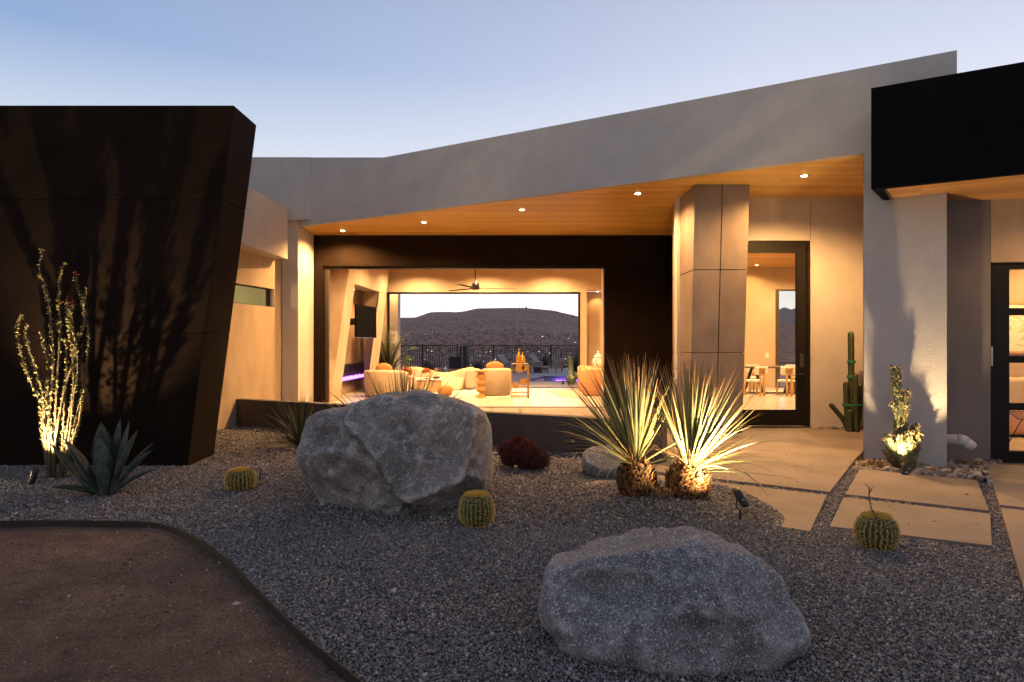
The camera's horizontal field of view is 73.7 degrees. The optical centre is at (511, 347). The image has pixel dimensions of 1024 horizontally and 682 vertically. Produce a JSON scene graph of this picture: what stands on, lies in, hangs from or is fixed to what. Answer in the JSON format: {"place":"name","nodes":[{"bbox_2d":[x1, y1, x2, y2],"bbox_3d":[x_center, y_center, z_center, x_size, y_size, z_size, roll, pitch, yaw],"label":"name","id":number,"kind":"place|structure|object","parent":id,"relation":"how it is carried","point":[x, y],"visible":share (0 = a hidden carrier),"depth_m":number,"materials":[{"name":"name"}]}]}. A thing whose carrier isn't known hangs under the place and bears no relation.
{"place":"outdoors","nodes":[
{"label":"outdoors","id":0,"kind":"place"},
{"bbox_2d":[0,526,345,681],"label":"dirt path","id":1,"kind":"structure","parent":0,"point":[151,672],"depth_m":4.49,"materials":[{"name":"soil"}]},
{"bbox_2d":[0,520,363,681],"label":"steel edging","id":2,"kind":"object","parent":1,"relation":"on","point":[337,667],"visible":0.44,"depth_m":5.52,"materials":[{"name":"black metal"}]},
{"bbox_2d":[390,294,399,369],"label":"patio pillar","id":3,"kind":"structure","parent":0,"point":[395,310],"depth_m":25.60,"materials":[{"name":"paint"}]},
{"bbox_2d":[401,367,412,375],"bbox_3d":[-3.255,0.715,21.000,0.419,0.310,0.419,0,0,0],"label":"flower bowl","id":4,"kind":"object","parent":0,"point":[410,370],"visible":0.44,"depth_m":20.93,"materials":[{"name":"orange plant"}]},
{"bbox_2d":[401,357,415,366],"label":"lit plant","id":5,"kind":"object","parent":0,"point":[407,363],"visible":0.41,"depth_m":27.96,"materials":[{"name":"green plant"}]},
{"bbox_2d":[434,368,443,371],"bbox_3d":[-3.195,1.140,30.000,0.400,0.520,0.400,0,0,0],"label":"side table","id":6,"kind":"object","parent":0,"point":[441,369],"visible":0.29,"depth_m":29.80,"materials":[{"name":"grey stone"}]},
{"bbox_2d":[400,308,577,367],"bbox_3d":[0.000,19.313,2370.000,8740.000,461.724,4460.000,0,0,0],"label":"hills","id":7,"kind":"structure","parent":0,"point":[533,322],"depth_m":2684.34,"materials":[{"name":"brown soil"}]},
{"bbox_2d":[400,329,577,367],"bbox_3d":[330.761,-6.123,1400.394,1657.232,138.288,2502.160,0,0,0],"label":"desert scrub","id":8,"kind":"object","parent":7,"relation":"on","point":[413,360],"visible":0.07,"depth_m":2219.73,"materials":[{"name":"plant"}]},
{"bbox_2d":[0,426,1023,681],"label":"gravel bed","id":9,"kind":"object","parent":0,"point":[280,450],"visible":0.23,"depth_m":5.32,"materials":[{"name":"grey gravel"}]},
{"bbox_2d":[29,468,39,483],"bbox_3d":[-5.792,1.590,8.275,0.094,0.272,0.110,0,0,0],"label":"garden spotlight","id":10,"kind":"object","parent":9,"relation":"on","point":[34,475],"visible":0.96,"depth_m":8.25,"materials":[{"name":"black metal"}]},
{"bbox_2d":[14,248,91,478],"bbox_3d":[-5.817,0.206,8.607,1.019,2.918,0.304,0,0,-4],"label":"ocotillo","id":11,"kind":"object","parent":9,"relation":"on","point":[46,435],"visible":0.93,"depth_m":8.58,"materials":[{"name":"green plant"}]},
{"bbox_2d":[51,418,155,495],"bbox_3d":[-4.573,1.244,7.743,1.244,0.864,0.484,0,0,0],"label":"agave","id":12,"kind":"object","parent":9,"relation":"on","point":[109,459],"visible":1,"depth_m":7.67,"materials":[{"name":"green plant"}]},
{"bbox_2d":[0,106,255,465],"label":"garden wall","id":13,"kind":"structure","parent":9,"relation":"on","point":[133,216],"depth_m":9.30,"materials":[{"name":"black paint"}]},
{"bbox_2d":[222,466,257,491],"bbox_3d":[-3.111,1.493,7.808,0.397,0.289,0.402,0,0,0],"label":"barrel cactus","id":14,"kind":"object","parent":9,"relation":"on","point":[241,479],"visible":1,"depth_m":7.70,"materials":[{"name":"green plant"}]},
{"bbox_2d":[250,384,329,452],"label":"bear grass","id":15,"kind":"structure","parent":9,"relation":"on","point":[299,428],"depth_m":10.61,"materials":[{"name":"green plant"}]},
{"bbox_2d":[198,425,579,465],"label":"gravel","id":16,"kind":"structure","parent":9,"relation":"on","point":[234,443],"depth_m":10.46,"materials":[{"name":"gravel"}]},
{"bbox_2d":[296,389,493,515],"bbox_3d":[-1.190,1.216,7.074,2.002,1.576,1.482,0,0,0],"label":"boulder","id":17,"kind":"object","parent":9,"relation":"on","point":[420,451],"visible":0.76,"depth_m":6.61,"materials":[{"name":"stone"}]},
{"bbox_2d":[297,354,493,437],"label":"bear grass","id":18,"kind":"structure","parent":9,"relation":"on","point":[402,388],"depth_m":8.75,"materials":[{"name":"green plant"}]},
{"bbox_2d":[236,398,666,461],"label":"planter wall","id":19,"kind":"structure","parent":9,"relation":"on","point":[535,427],"depth_m":10.15,"materials":[{"name":"concrete"}]},
{"bbox_2d":[457,489,495,527],"bbox_3d":[-0.327,1.472,6.289,0.376,0.336,0.374,0,0,0],"label":"barrel cactus","id":20,"kind":"object","parent":9,"relation":"on","point":[477,508],"visible":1,"depth_m":6.18,"materials":[{"name":"green plant"}]},
{"bbox_2d":[0,458,1022,531],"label":"gravel","id":21,"kind":"structure","parent":9,"relation":"on","point":[149,480],"depth_m":7.11,"materials":[{"name":"grey gravel"}]},
{"bbox_2d":[497,434,551,470],"bbox_3d":[0.193,1.344,8.677,0.684,0.467,0.574,0,0,29],"label":"red barrel cactus","id":22,"kind":"object","parent":9,"relation":"on","point":[522,452],"visible":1,"depth_m":8.55,"materials":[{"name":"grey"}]},
{"bbox_2d":[582,445,624,477],"bbox_3d":[1.168,1.501,8.347,0.632,0.616,0.601,0,0,0],"label":"boulder","id":23,"kind":"object","parent":9,"relation":"on","point":[592,459],"visible":0.37,"depth_m":8.16,"materials":[{"name":"stone"}]},
{"bbox_2d":[217,50,1023,466],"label":"house","id":24,"kind":"structure","parent":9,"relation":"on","point":[889,230],"depth_m":11.95,"materials":[{"name":"paint"}]},
{"bbox_2d":[233,284,269,306],"bbox_3d":[-5.502,-1.065,13.090,0.059,0.390,3.051,0,0,11],"label":"window","id":25,"kind":"structure","parent":24,"relation":"in","point":[267,290],"depth_m":14.53,"materials":[{"name":"brown metal"}]},
{"bbox_2d":[350,304,375,337],"bbox_3d":[-4.751,-0.794,20.853,0.664,0.981,1.620,0,0,10],"label":"television","id":26,"kind":"object","parent":24,"relation":"attached to","point":[363,321],"visible":0.96,"depth_m":20.70,"materials":[{"name":"black"}]},
{"bbox_2d":[361,325,419,369],"bbox_3d":[-4.310,0.299,23.340,2.423,2.201,1.475,0,0,0],"label":"potted palm","id":27,"kind":"object","parent":24,"relation":"on","point":[387,359],"visible":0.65,"depth_m":23.16,"materials":[{"name":"green plant"}]},
{"bbox_2d":[410,367,479,389],"bbox_3d":[-2.426,1.011,22.991,2.713,0.738,1.384,0,0,0],"label":"sofa","id":28,"kind":"object","parent":24,"relation":"on","point":[464,378],"visible":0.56,"depth_m":22.71,"materials":[{"name":"beige fabric"}]},
{"bbox_2d":[323,266,603,406],"bbox_3d":[-1.143,-0.250,16.120,6.613,3.340,0.200,0,0,0],"label":"sliding door","id":29,"kind":"structure","parent":24,"relation":"in","point":[326,269],"depth_m":16.06,"materials":[{"name":"brown metal"}]},
{"bbox_2d":[448,269,505,290],"bbox_3d":[-0.908,-2.276,20.083,2.136,1.117,2.197,0,0,0],"label":"ceiling fan","id":30,"kind":"object","parent":24,"relation":"hanging from","point":[474,285],"visible":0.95,"depth_m":20.16,"materials":[{"name":"black metal"}]},
{"bbox_2d":[436,390,522,397],"bbox_3d":[-1.800,1.392,20.900,4.200,0.016,3.600,0,0,0],"label":"rug","id":31,"kind":"object","parent":24,"relation":"on","point":[469,393],"visible":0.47,"depth_m":20.30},
{"bbox_2d":[363,370,408,396],"bbox_3d":[-3.655,1.011,19.854,1.319,0.778,1.227,0,0,0],"label":"armchair","id":32,"kind":"object","parent":31,"relation":"on","point":[381,376],"visible":0.63,"depth_m":19.32,"materials":[{"name":"beige fabric"}]},
{"bbox_2d":[375,363,391,369],"bbox_3d":[-3.675,0.600,19.580,0.493,0.336,0.224,0,0,0],"label":"cushion","id":33,"kind":"object","parent":32,"relation":"on","point":[382,366],"visible":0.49,"depth_m":19.50,"materials":[{"name":"fabric"}]},
{"bbox_2d":[414,378,443,392],"bbox_3d":[-2.607,1.183,21.400,0.900,0.435,0.600,0,0,0],"label":"coffee table","id":34,"kind":"object","parent":31,"relation":"on","point":[436,382],"visible":0.58,"depth_m":21.15,"materials":[{"name":"white paint"}]},
{"bbox_2d":[422,368,430,378],"bbox_3d":[-2.684,0.789,21.350,0.303,0.352,0.314,0,0,0],"label":"flower ornament","id":35,"kind":"object","parent":34,"relation":"on","point":[425,370],"visible":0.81,"depth_m":21.28,"materials":[{"name":"orange plant"}]},
{"bbox_2d":[437,385,452,395],"bbox_3d":[-1.954,1.245,19.900,0.450,0.310,0.450,0,0,0],"label":"pouf","id":36,"kind":"object","parent":31,"relation":"on","point":[446,389],"visible":0.77,"depth_m":19.73,"materials":[{"name":"fabric"}]},
{"bbox_2d":[475,370,486,397],"bbox_3d":[-0.872,1.020,19.250,0.380,0.760,0.380,0,0,0],"label":"side table","id":37,"kind":"object","parent":31,"relation":"on","point":[481,382],"visible":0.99,"depth_m":19.16,"materials":[{"name":"wood"}]},
{"bbox_2d":[478,368,510,395],"bbox_3d":[-0.499,0.991,20.065,0.999,0.818,0.930,0,0,0],"label":"armchair","id":38,"kind":"object","parent":31,"relation":"on","point":[497,381],"visible":0.81,"depth_m":19.66,"materials":[{"name":"beige fabric"}]},
{"bbox_2d":[486,361,503,367],"bbox_3d":[-0.500,0.540,19.880,0.515,0.314,0.224,0,0,0],"label":"cushion","id":39,"kind":"object","parent":38,"relation":"on","point":[494,364],"visible":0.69,"depth_m":19.80,"materials":[{"name":"fabric"}]},
{"bbox_2d":[511,363,528,397],"bbox_3d":[0.232,0.917,19.296,0.500,0.966,0.428,0,0,0],"label":"bar cart","id":40,"kind":"object","parent":31,"relation":"on","point":[520,367],"visible":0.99,"depth_m":19.09,"materials":[{"name":"gold metal"}]},
{"bbox_2d":[516,349,520,362],"bbox_3d":[0.192,0.228,19.300,0.150,0.410,0.150,0,0,0],"label":"bottle","id":41,"kind":"object","parent":40,"relation":"on","point":[518,356],"visible":0.98,"depth_m":19.25,"materials":[{"name":"orange glass"}]},
{"bbox_2d":[520,352,524,362],"bbox_3d":[0.302,0.273,19.250,0.150,0.320,0.150,0,0,0],"label":"bottle","id":42,"kind":"object","parent":40,"relation":"on","point":[522,359],"visible":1,"depth_m":19.20,"materials":[{"name":"orange glass"}]},
{"bbox_2d":[387,292,579,387],"bbox_3d":[-1.000,-0.280,24.140,6.800,3.380,0.120,0,0,0],"label":"sliding door","id":43,"kind":"structure","parent":24,"relation":"in","point":[388,293],"depth_m":24.08,"materials":[{"name":"brown metal"}]},
{"bbox_2d":[547,390,599,396],"bbox_3d":[2.375,1.393,20.850,2.450,0.010,3.100,0,0,0],"label":"rug","id":44,"kind":"object","parent":24,"relation":"on","point":[566,393],"visible":0.37,"depth_m":20.81,"materials":[{"name":"beige fabric"}]},
{"bbox_2d":[577,366,601,390],"bbox_3d":[2.563,0.981,21.897,0.930,0.838,0.994,0,0,0],"label":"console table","id":45,"kind":"object","parent":44,"relation":"on","point":[579,368],"visible":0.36,"depth_m":21.67,"materials":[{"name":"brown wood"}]},
{"bbox_2d":[594,361,601,367],"bbox_3d":[2.818,0.560,21.700,0.448,0.291,0.246,0,0,0],"label":"cushion","id":46,"kind":"object","parent":45,"relation":"on","point":[599,363],"visible":0.39,"depth_m":21.61,"materials":[{"name":"beige fabric"}]},
{"bbox_2d":[581,368,601,395],"bbox_3d":[2.491,0.986,19.997,0.930,0.828,0.994,0,0,0],"label":"armchair","id":47,"kind":"object","parent":44,"relation":"on","point":[585,376],"visible":0.64,"depth_m":19.60,"materials":[{"name":"beige fabric"}]},
{"bbox_2d":[743,390,794,396],"bbox_3d":[8.100,1.393,20.950,3.600,0.013,2.900,0,0,0],"label":"rug","id":48,"kind":"object","parent":24,"relation":"on","point":[770,395],"visible":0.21,"depth_m":19.91,"materials":[{"name":"beige fabric"}]},
{"bbox_2d":[743,367,767,395],"bbox_3d":[7.115,0.971,19.911,0.507,0.863,0.581,0,0,-20],"label":"dining chair","id":49,"kind":"object","parent":48,"relation":"on","point":[760,371],"visible":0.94,"depth_m":19.67,"materials":[{"name":"white fabric"}]},
{"bbox_2d":[745,365,765,391],"bbox_3d":[7.750,0.971,21.791,0.506,0.863,0.582,0,0,0],"label":"dining chair","id":50,"kind":"object","parent":48,"relation":"on","point":[751,377],"visible":0.56,"depth_m":21.98,"materials":[{"name":"white fabric"}]},
{"bbox_2d":[743,366,794,393],"bbox_3d":[8.025,0.975,20.800,2.250,0.850,1.200,0,0,0],"label":"dining table","id":51,"kind":"object","parent":48,"relation":"on","point":[757,376],"visible":0.23,"depth_m":20.75,"materials":[{"name":"brown wood"}]},
{"bbox_2d":[776,367,794,395],"bbox_3d":[7.994,0.971,19.859,0.507,0.863,0.582,0,0,8],"label":"dining chair","id":52,"kind":"object","parent":48,"relation":"on","point":[786,371],"visible":0.91,"depth_m":19.59,"materials":[{"name":"white fabric"}]},
{"bbox_2d":[785,365,794,391],"bbox_3d":[8.957,0.971,21.641,0.507,0.863,0.582,0,0,10],"label":"dining chair","id":53,"kind":"object","parent":48,"relation":"on","point":[789,387],"visible":0.27,"depth_m":21.84,"materials":[{"name":"white fabric"}]},
{"bbox_2d":[742,241,810,427],"bbox_3d":[4.300,-0.220,12.090,1.900,3.340,0.220,0,0,0],"label":"door","id":54,"kind":"structure","parent":24,"relation":"in","point":[799,417],"depth_m":12.04,"materials":[{"name":"brown metal"}]},
{"bbox_2d":[775,289,794,387],"bbox_3d":[10.100,-0.335,24.150,1.600,3.470,0.140,0,0,0],"label":"window","id":55,"kind":"structure","parent":24,"relation":"in","point":[776,290],"depth_m":24.08,"materials":[{"name":"brown metal"}]},
{"bbox_2d":[947,434,976,451],"bbox_3d":[5.808,1.233,8.943,0.472,0.226,0.199,0,0,36],"label":"drain pipe","id":56,"kind":"object","parent":24,"relation":"attached to","point":[967,443],"visible":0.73,"depth_m":8.85,"materials":[{"name":"grey plastic"}]},
{"bbox_2d":[991,263,1023,462],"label":"door","id":57,"kind":"structure","parent":24,"relation":"in","point":[1000,310],"depth_m":9.18,"materials":[{"name":"brown metal"}]},
{"bbox_2d":[1009,377,1023,434],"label":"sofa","id":58,"kind":"object","parent":24,"relation":"on","point":[1016,389],"depth_m":11.55,"materials":[{"name":"beige fabric"}]},
{"bbox_2d":[1009,302,1023,353],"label":"painting","id":59,"kind":"object","parent":24,"relation":"attached to","point":[1016,334],"depth_m":11.96,"materials":[{"name":"beige paint"}]},
{"bbox_2d":[1009,410,1023,441],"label":"wire chair","id":60,"kind":"object","parent":24,"relation":"on","point":[1016,417],"visible":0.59,"depth_m":10.27,"materials":[{"name":"black metal"}]},
{"bbox_2d":[551,352,710,498],"bbox_3d":[1.232,0.813,6.951,1.711,1.570,1.681,0,0,0],"label":"desert spoon","id":61,"kind":"object","parent":9,"relation":"on","point":[637,476],"visible":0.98,"depth_m":6.88,"materials":[{"name":"green plant"}]},
{"bbox_2d":[648,483,679,498],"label":"dead leaf bases","id":62,"kind":"object","parent":9,"relation":"on","point":[664,492],"visible":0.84,"depth_m":6.76,"materials":[{"name":"brown plant"}]},
{"bbox_2d":[538,526,810,677],"bbox_3d":[0.938,1.630,4.120,1.566,1.035,1.057,0,0,0],"label":"boulder","id":63,"kind":"object","parent":9,"relation":"on","point":[678,601],"visible":0.94,"depth_m":3.78,"materials":[{"name":"stone"}]},
{"bbox_2d":[637,359,799,500],"bbox_3d":[1.968,0.830,6.971,1.578,1.531,1.839,0,0,-23],"label":"desert spoon","id":64,"kind":"object","parent":9,"relation":"on","point":[696,422],"visible":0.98,"depth_m":6.73,"materials":[{"name":"green plant"}]},
{"bbox_2d":[732,487,757,520],"bbox_3d":[2.127,1.469,6.271,0.229,0.366,0.126,0,0,34],"label":"garden spotlight","id":65,"kind":"object","parent":9,"relation":"on","point":[739,496],"visible":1,"depth_m":6.26,"materials":[{"name":"black metal"}]},
{"bbox_2d":[851,510,901,550],"bbox_3d":[3.031,1.508,5.684,0.385,0.318,0.389,0,0,0],"label":"barrel cactus","id":66,"kind":"object","parent":9,"relation":"on","point":[873,533],"visible":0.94,"depth_m":5.58,"materials":[{"name":"green plant"}]},
{"bbox_2d":[865,483,878,520],"bbox_3d":[2.996,1.351,5.579,0.219,0.487,0.052,0,0,0],"label":"dead stalk","id":67,"kind":"object","parent":66,"relation":"on","point":[871,503],"visible":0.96,"depth_m":5.58,"materials":[{"name":"brown plant"}]},
{"bbox_2d":[852,458,1002,483],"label":"river pebbles","id":68,"kind":"object","parent":9,"relation":"on","point":[962,470],"visible":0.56,"depth_m":8.54,"materials":[{"name":"grey stone"}]},
{"bbox_2d":[850,458,897,467],"bbox_3d":[4.681,1.468,8.772,0.708,0.186,0.537,0,0,0],"label":"dry brush","id":69,"kind":"object","parent":68,"relation":"on","point":[879,464],"visible":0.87,"depth_m":8.73,"materials":[{"name":"brown plant"}]},
{"bbox_2d":[880,364,922,467],"bbox_3d":[4.920,0.875,8.597,0.589,1.358,0.328,0,0,0],"label":"club cactus","id":70,"kind":"object","parent":68,"relation":"on","point":[905,446],"visible":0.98,"depth_m":8.57,"materials":[{"name":"green plant"}]},
{"bbox_2d":[952,456,985,465],"bbox_3d":[5.981,1.478,8.876,0.567,0.186,0.470,0,0,0],"label":"dry brush","id":71,"kind":"object","parent":9,"relation":"on","point":[965,461],"visible":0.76,"depth_m":8.90,"materials":[{"name":"brown plant"}]},
{"bbox_2d":[0,0,1023,317],"label":"sky","id":72,"kind":"structure","parent":0,"point":[315,78],"materials":[{"name":"blue"}]},
{"bbox_2d":[480,408,671,427],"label":"patio","id":73,"kind":"structure","parent":0,"point":[576,411],"depth_m":15.28,"materials":[{"name":"concrete"}]},
{"bbox_2d":[400,368,779,380],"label":"pool deck","id":74,"kind":"structure","parent":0,"point":[552,373],"depth_m":36.17,"materials":[{"name":"grey concrete"}]},
{"bbox_2d":[400,344,457,371],"bbox_3d":[-4.460,0.605,34.000,3.555,1.590,0.075,0,0,0],"label":"railing fence","id":75,"kind":"object","parent":74,"relation":"on","point":[422,345],"visible":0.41,"depth_m":33.99,"materials":[{"name":"black metal"}]},
{"bbox_2d":[418,358,441,369],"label":"shrub","id":76,"kind":"object","parent":74,"relation":"on","point":[428,365],"visible":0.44,"depth_m":31.92,"materials":[{"name":"green plant"}]},
{"bbox_2d":[447,357,461,371],"bbox_3d":[-2.612,0.899,31.240,0.620,1.001,0.680,0,0,0],"label":"outdoor chair","id":77,"kind":"object","parent":74,"relation":"on","point":[455,363],"visible":0.73,"depth_m":31.45,"materials":[{"name":"black"}]},
{"bbox_2d":[458,344,468,367],"bbox_3d":[-2.835,0.600,40.000,0.075,1.600,11.877,0,0,-1],"label":"railing fence","id":78,"kind":"object","parent":74,"relation":"on","point":[460,350],"visible":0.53,"depth_m":39.96,"materials":[{"name":"black metal"}]},
{"bbox_2d":[472,357,484,368],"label":"shrub","id":79,"kind":"object","parent":74,"relation":"on","point":[477,366],"visible":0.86,"depth_m":43.89,"materials":[{"name":"green plant"}]},
{"bbox_2d":[506,362,515,372],"bbox_3d":[-0.073,1.090,38.200,0.550,0.620,0.600,0,0,0],"label":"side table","id":80,"kind":"object","parent":74,"relation":"on","point":[508,364],"visible":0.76,"depth_m":37.90,"materials":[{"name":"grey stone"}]},
{"bbox_2d":[497,354,531,372],"bbox_3d":[0.111,0.877,38.459,1.999,1.045,0.660,0,0,36],"label":"sun lounger","id":81,"kind":"object","parent":74,"relation":"on","point":[502,358],"visible":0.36,"depth_m":38.74,"materials":[{"name":"grey fabric"}]},
{"bbox_2d":[464,344,577,368],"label":"railing fence","id":82,"kind":"object","parent":74,"relation":"on","point":[522,345],"visible":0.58,"depth_m":45.99,"materials":[{"name":"black metal"}]},
{"bbox_2d":[514,354,548,372],"bbox_3d":[1.085,0.877,39.059,1.999,1.045,0.660,0,0,36],"label":"sun lounger","id":83,"kind":"object","parent":74,"relation":"on","point":[542,367],"visible":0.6,"depth_m":38.76,"materials":[{"name":"grey"}]},
{"bbox_2d":[533,361,542,371],"bbox_3d":[1.504,1.090,39.300,0.550,0.620,0.600,0,0,0],"label":"side table","id":84,"kind":"object","parent":74,"relation":"on","point":[537,363],"visible":0.73,"depth_m":39.00,"materials":[{"name":"grey stone"}]},
{"bbox_2d":[528,354,562,371],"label":"sun lounger","id":85,"kind":"object","parent":74,"relation":"on","point":[533,357],"visible":0.65,"depth_m":40.24,"materials":[{"name":"grey"}]},
{"bbox_2d":[538,352,555,369],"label":"shrub","id":86,"kind":"object","parent":74,"relation":"on","point":[545,360],"visible":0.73,"depth_m":43.88,"materials":[{"name":"green plant"}]},
{"bbox_2d":[568,349,577,371],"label":"shrub","id":87,"kind":"object","parent":74,"relation":"on","point":[575,366],"visible":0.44,"depth_m":39.92,"materials":[{"name":"green plant"}]},
{"bbox_2d":[592,351,601,365],"bbox_3d":[2.980,0.405,23.600,0.440,0.630,0.440,0,0,0],"label":"ginger jar","id":88,"kind":"object","parent":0,"point":[597,356],"visible":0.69,"depth_m":23.48,"materials":[{"name":"ceramic"}]},
{"bbox_2d":[512,381,793,386],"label":"terrace","id":89,"kind":"structure","parent":0,"point":[546,384],"depth_m":26.23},
{"bbox_2d":[565,356,577,384],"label":"club cactus","id":90,"kind":"object","parent":89,"relation":"on","point":[571,369],"visible":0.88,"depth_m":26.12,"materials":[{"name":"green plant"}]},
{"bbox_2d":[544,377,779,380],"bbox_3d":[7.000,2.065,32.400,14.000,1.070,7.200,0,0,0],"label":"pool basin","id":91,"kind":"object","parent":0,"point":[550,379],"visible":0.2,"depth_m":34.30,"materials":[{"name":"blue liquid"}]},
{"bbox_2d":[533,373,793,380],"bbox_3d":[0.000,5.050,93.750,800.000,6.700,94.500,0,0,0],"label":"swimming pool","id":92,"kind":"structure","parent":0,"point":[782,376],"depth_m":61.01,"materials":[{"name":"blue liquid"}]},
{"bbox_2d":[576,475,826,532],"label":"pavement","id":93,"kind":"structure","parent":0,"point":[799,511],"depth_m":6.98,"materials":[{"name":"concrete"}]},
{"bbox_2d":[653,428,862,494],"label":"patio","id":94,"kind":"structure","parent":0,"point":[824,448],"depth_m":9.40,"materials":[{"name":"concrete"}]},
{"bbox_2d":[818,426,862,428],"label":"river pebbles","id":95,"kind":"object","parent":94,"relation":"on","point":[823,427],"visible":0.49,"depth_m":11.88,"materials":[{"name":"stone"}]},
{"bbox_2d":[829,331,862,431],"bbox_3d":[5.710,0.580,11.600,0.578,1.742,0.240,0,0,0],"label":"columnar cactus","id":96,"kind":"object","parent":94,"relation":"on","point":[851,418],"visible":0.98,"depth_m":11.57,"materials":[{"name":"green plant"}]},
{"bbox_2d":[779,324,794,372],"bbox_3d":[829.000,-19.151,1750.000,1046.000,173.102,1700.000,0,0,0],"label":"hill","id":97,"kind":"structure","parent":0,"point":[787,343],"depth_m":1809.28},
{"bbox_2d":[779,307,794,325],"bbox_3d":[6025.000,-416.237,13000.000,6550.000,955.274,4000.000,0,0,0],"label":"mountains","id":98,"kind":"structure","parent":0,"point":[786,316],"depth_m":13638.14,"materials":[{"name":"grey stone"}]},
{"bbox_2d":[830,497,991,548],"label":"pavement","id":99,"kind":"structure","parent":0,"point":[956,527],"depth_m":6.31,"materials":[{"name":"concrete"}]},
{"bbox_2d":[845,469,989,513],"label":"pavement","id":100,"kind":"structure","parent":0,"point":[937,491],"depth_m":7.48,"materials":[{"name":"concrete"}]},
{"bbox_2d":[900,462,908,474],"bbox_3d":[4.777,1.513,8.302,0.106,0.253,0.131,0,0,0],"label":"garden spotlight","id":101,"kind":"object","parent":100,"relation":"on","point":[904,470],"visible":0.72,"depth_m":8.28,"materials":[{"name":"black metal"}]},
{"bbox_2d":[987,463,1023,509],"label":"pavement","id":102,"kind":"structure","parent":0,"point":[1009,479],"depth_m":7.76,"materials":[{"name":"concrete"}]},
{"bbox_2d":[1001,508,1023,590],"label":"pavement","id":103,"kind":"structure","parent":0,"point":[1013,519],"depth_m":5.95,"materials":[{"name":"concrete"}]}
]}

